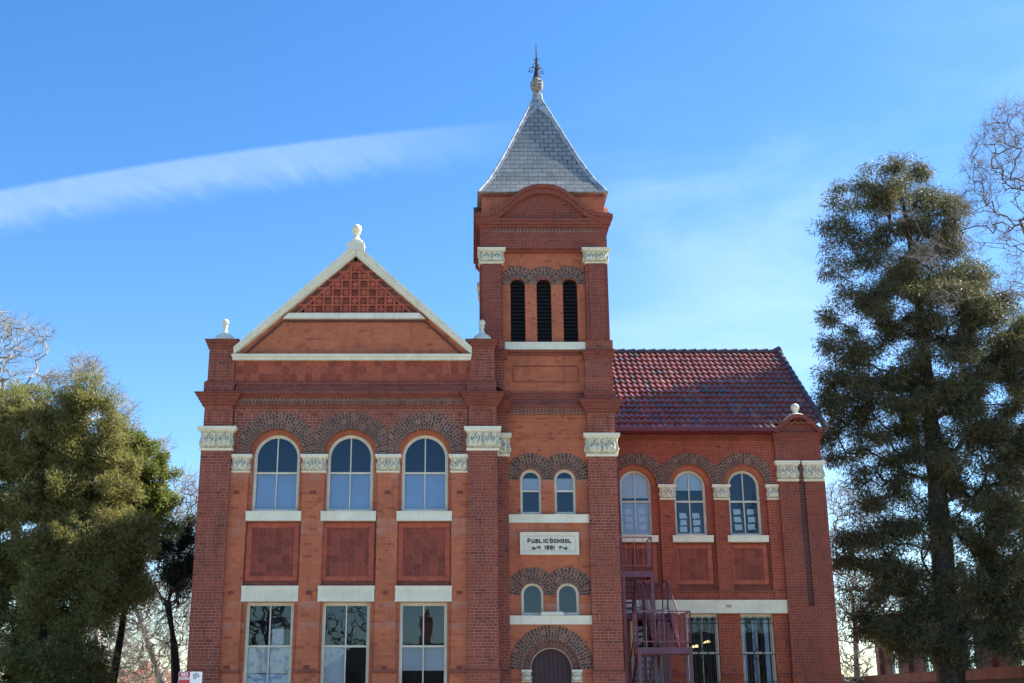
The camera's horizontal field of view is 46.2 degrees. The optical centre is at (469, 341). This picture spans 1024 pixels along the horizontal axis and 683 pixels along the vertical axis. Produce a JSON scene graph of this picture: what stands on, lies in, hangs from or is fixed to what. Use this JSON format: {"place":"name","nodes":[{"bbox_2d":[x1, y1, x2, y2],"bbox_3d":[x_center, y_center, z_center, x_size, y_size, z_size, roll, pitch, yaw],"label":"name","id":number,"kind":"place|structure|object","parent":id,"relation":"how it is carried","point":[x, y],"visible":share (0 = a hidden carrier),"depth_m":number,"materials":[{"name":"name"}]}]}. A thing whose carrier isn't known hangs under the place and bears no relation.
{"place":"outdoors","nodes":[
{"label":"outdoors","id":0,"kind":"place"},
{"bbox_2d":[0,0,1023,679],"label":"sky","id":1,"kind":"structure","parent":0,"point":[171,170],"materials":[{"name":"blue"}]},
{"bbox_2d":[185,46,843,682],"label":"school building","id":2,"kind":"structure","parent":0,"point":[399,482],"depth_m":35.50,"materials":[{"name":"red brick"}]},
{"bbox_2d":[243,603,293,682],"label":"window","id":3,"kind":"structure","parent":2,"relation":"in","point":[269,626],"depth_m":33.48,"materials":[{"name":"glass"}]},
{"bbox_2d":[245,435,300,520],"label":"window","id":4,"kind":"structure","parent":2,"relation":"in","point":[277,458],"depth_m":34.73,"materials":[{"name":"glass"}]},
{"bbox_2d":[320,603,369,682],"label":"window","id":5,"kind":"structure","parent":2,"relation":"in","point":[345,626],"depth_m":34.05,"materials":[{"name":"glass"}]},
{"bbox_2d":[320,435,376,520],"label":"window","id":6,"kind":"structure","parent":2,"relation":"in","point":[351,458],"depth_m":34.73,"materials":[{"name":"glass"}]},
{"bbox_2d":[399,603,446,682],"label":"window","id":7,"kind":"structure","parent":2,"relation":"in","point":[423,626],"depth_m":33.93,"materials":[{"name":"glass"}]},
{"bbox_2d":[396,435,451,520],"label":"window","id":8,"kind":"structure","parent":2,"relation":"in","point":[425,458],"depth_m":34.73,"materials":[{"name":"glass"}]},
{"bbox_2d":[520,470,541,513],"bbox_3d":[1.790,4.517,35.849,0.620,1.710,0.930,0,-17,0],"label":"window","id":9,"kind":"structure","parent":2,"relation":"in","point":[530,480],"depth_m":35.60,"materials":[{"name":"glass"}]},
{"bbox_2d":[521,583,543,614],"bbox_3d":[1.795,7.486,34.958,0.640,1.290,0.930,0,-17,0],"label":"window","id":10,"kind":"structure","parent":2,"relation":"in","point":[532,597],"depth_m":35.32,"materials":[{"name":"glass"}]},
{"bbox_2d":[526,648,574,682],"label":"door","id":11,"kind":"structure","parent":2,"relation":"in","point":[549,665],"depth_m":34.19,"materials":[{"name":"paint"}]},
{"bbox_2d":[554,470,575,513],"bbox_3d":[2.800,4.517,35.849,0.620,1.710,0.930,0,-17,0],"label":"window","id":12,"kind":"structure","parent":2,"relation":"in","point":[564,480],"depth_m":35.60,"materials":[{"name":"glass"}]},
{"bbox_2d":[557,583,578,614],"bbox_3d":[2.810,7.486,34.958,0.640,1.290,0.930,0,-17,0],"label":"window","id":13,"kind":"structure","parent":2,"relation":"in","point":[567,594],"depth_m":35.32,"materials":[{"name":"glass"}]},
{"bbox_2d":[620,471,658,542],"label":"window","id":14,"kind":"structure","parent":2,"relation":"in","point":[635,489],"depth_m":39.31,"materials":[{"name":"glass"}]},
{"bbox_2d":[630,621,663,682],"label":"window","id":15,"kind":"structure","parent":2,"relation":"in","point":[640,631],"depth_m":38.00,"materials":[{"name":"glass"}]},
{"bbox_2d":[672,471,713,542],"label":"window","id":16,"kind":"structure","parent":2,"relation":"in","point":[690,503],"depth_m":39.56,"materials":[{"name":"glass"}]},
{"bbox_2d":[685,614,720,682],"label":"window","id":17,"kind":"structure","parent":2,"relation":"in","point":[704,627],"depth_m":38.55,"materials":[{"name":"glass"}]},
{"bbox_2d":[727,471,768,542],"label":"window","id":18,"kind":"structure","parent":2,"relation":"in","point":[744,503],"depth_m":39.69,"materials":[{"name":"glass"}]},
{"bbox_2d":[740,614,776,682],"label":"window","id":19,"kind":"structure","parent":2,"relation":"in","point":[757,636],"depth_m":38.12,"materials":[{"name":"glass"}]},
{"bbox_2d":[875,602,1022,674],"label":"brick hall","id":20,"kind":"structure","parent":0,"point":[882,669],"depth_m":64.92,"materials":[{"name":"red brick"}]},
{"bbox_2d":[891,654,898,673],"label":"window","id":21,"kind":"structure","parent":20,"relation":"in","point":[895,671],"depth_m":67.96,"materials":[{"name":"glass"}]},
{"bbox_2d":[925,653,932,671],"bbox_3d":[24.020,16.452,62.927,0.240,1.950,1.240,0,-17,0],"label":"window","id":22,"kind":"structure","parent":20,"relation":"in","point":[927,669],"depth_m":63.07,"materials":[{"name":"glass"}]},
{"bbox_2d":[966,637,975,668],"bbox_3d":[24.020,14.871,57.659,0.240,1.950,1.240,0,-17,0],"label":"window","id":23,"kind":"structure","parent":20,"relation":"in","point":[972,637],"depth_m":57.66,"materials":[{"name":"glass"}]},
{"label":"ground","id":24,"kind":"structure","parent":0,"visible":0},
{"bbox_2d":[0,305,85,613],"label":"bare tree","id":25,"kind":"object","parent":24,"relation":"on","point":[18,347],"visible":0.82,"depth_m":52.00,"materials":[{"name":"brown plant"}]},
{"bbox_2d":[0,364,173,682],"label":"melaleuca tree","id":26,"kind":"object","parent":24,"relation":"on","point":[80,552],"visible":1,"depth_m":39.17,"materials":[{"name":"green plant"}]},
{"bbox_2d":[35,346,178,645],"bbox_3d":[-15.893,8.133,50.826,6.687,16.883,3.491,0,-17,0],"label":"bare tree","id":27,"kind":"object","parent":24,"relation":"on","point":[84,366],"visible":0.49,"depth_m":52.34,"materials":[{"name":"brown plant"}]},
{"bbox_2d":[77,620,184,682],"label":"bare tree","id":28,"kind":"object","parent":24,"relation":"on","point":[137,670],"visible":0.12,"depth_m":55.80,"materials":[{"name":"brown plant"}]},
{"bbox_2d":[85,426,185,682],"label":"bright leafed tree","id":29,"kind":"object","parent":24,"relation":"on","point":[160,500],"visible":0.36,"depth_m":41.95,"materials":[{"name":"green plant"}]},
{"bbox_2d":[89,464,199,682],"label":"bare tree","id":30,"kind":"object","parent":24,"relation":"on","point":[157,667],"visible":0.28,"depth_m":54.19,"materials":[{"name":"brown plant"}]},
{"bbox_2d":[119,661,170,682],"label":"cottage","id":31,"kind":"structure","parent":24,"relation":"on","point":[145,663],"depth_m":91.02,"materials":[{"name":"beige tile"}]},
{"bbox_2d":[140,473,197,682],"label":"bare tree","id":32,"kind":"object","parent":24,"relation":"on","point":[165,604],"visible":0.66,"depth_m":44.98,"materials":[{"name":"brown plant"}]},
{"bbox_2d":[148,509,196,682],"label":"gum tree","id":33,"kind":"object","parent":24,"relation":"on","point":[185,542],"visible":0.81,"depth_m":45.24,"materials":[{"name":"green plant"}]},
{"bbox_2d":[620,536,693,682],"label":"fire escape","id":34,"kind":"object","parent":24,"relation":"on","point":[645,616],"visible":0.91,"depth_m":35.30,"materials":[{"name":"metal"}]},
{"bbox_2d":[826,471,890,682],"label":"bare tree","id":35,"kind":"object","parent":24,"relation":"on","point":[857,673],"visible":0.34,"depth_m":58.53,"materials":[{"name":"brown plant"}]},
{"bbox_2d":[851,561,931,612],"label":"bare tree","id":36,"kind":"object","parent":24,"relation":"on","point":[889,597],"visible":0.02,"depth_m":76.26,"materials":[{"name":"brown plant"}]},
{"bbox_2d":[806,148,1023,682],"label":"silky oak tree","id":37,"kind":"object","parent":24,"relation":"on","point":[946,612],"visible":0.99,"depth_m":42.29,"materials":[{"name":"green plant"}]},
{"bbox_2d":[843,666,1023,682],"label":"wall","id":38,"kind":"structure","parent":24,"relation":"on","point":[1015,674],"depth_m":45.27,"materials":[{"name":"brown brick"}]},
{"bbox_2d":[871,86,1023,320],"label":"bare tree","id":39,"kind":"object","parent":24,"relation":"on","point":[1004,180],"visible":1,"depth_m":40.02,"materials":[{"name":"brown plant"}]},
{"bbox_3d":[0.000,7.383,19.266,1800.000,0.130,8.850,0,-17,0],"label":"pavement","id":40,"kind":"structure","parent":0,"visible":0},
{"bbox_2d":[178,670,201,682],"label":"parking sign","id":41,"kind":"object","parent":40,"relation":"on","point":[190,677],"visible":1,"depth_m":22.62,"materials":[{"name":"white metal"}]}
]}

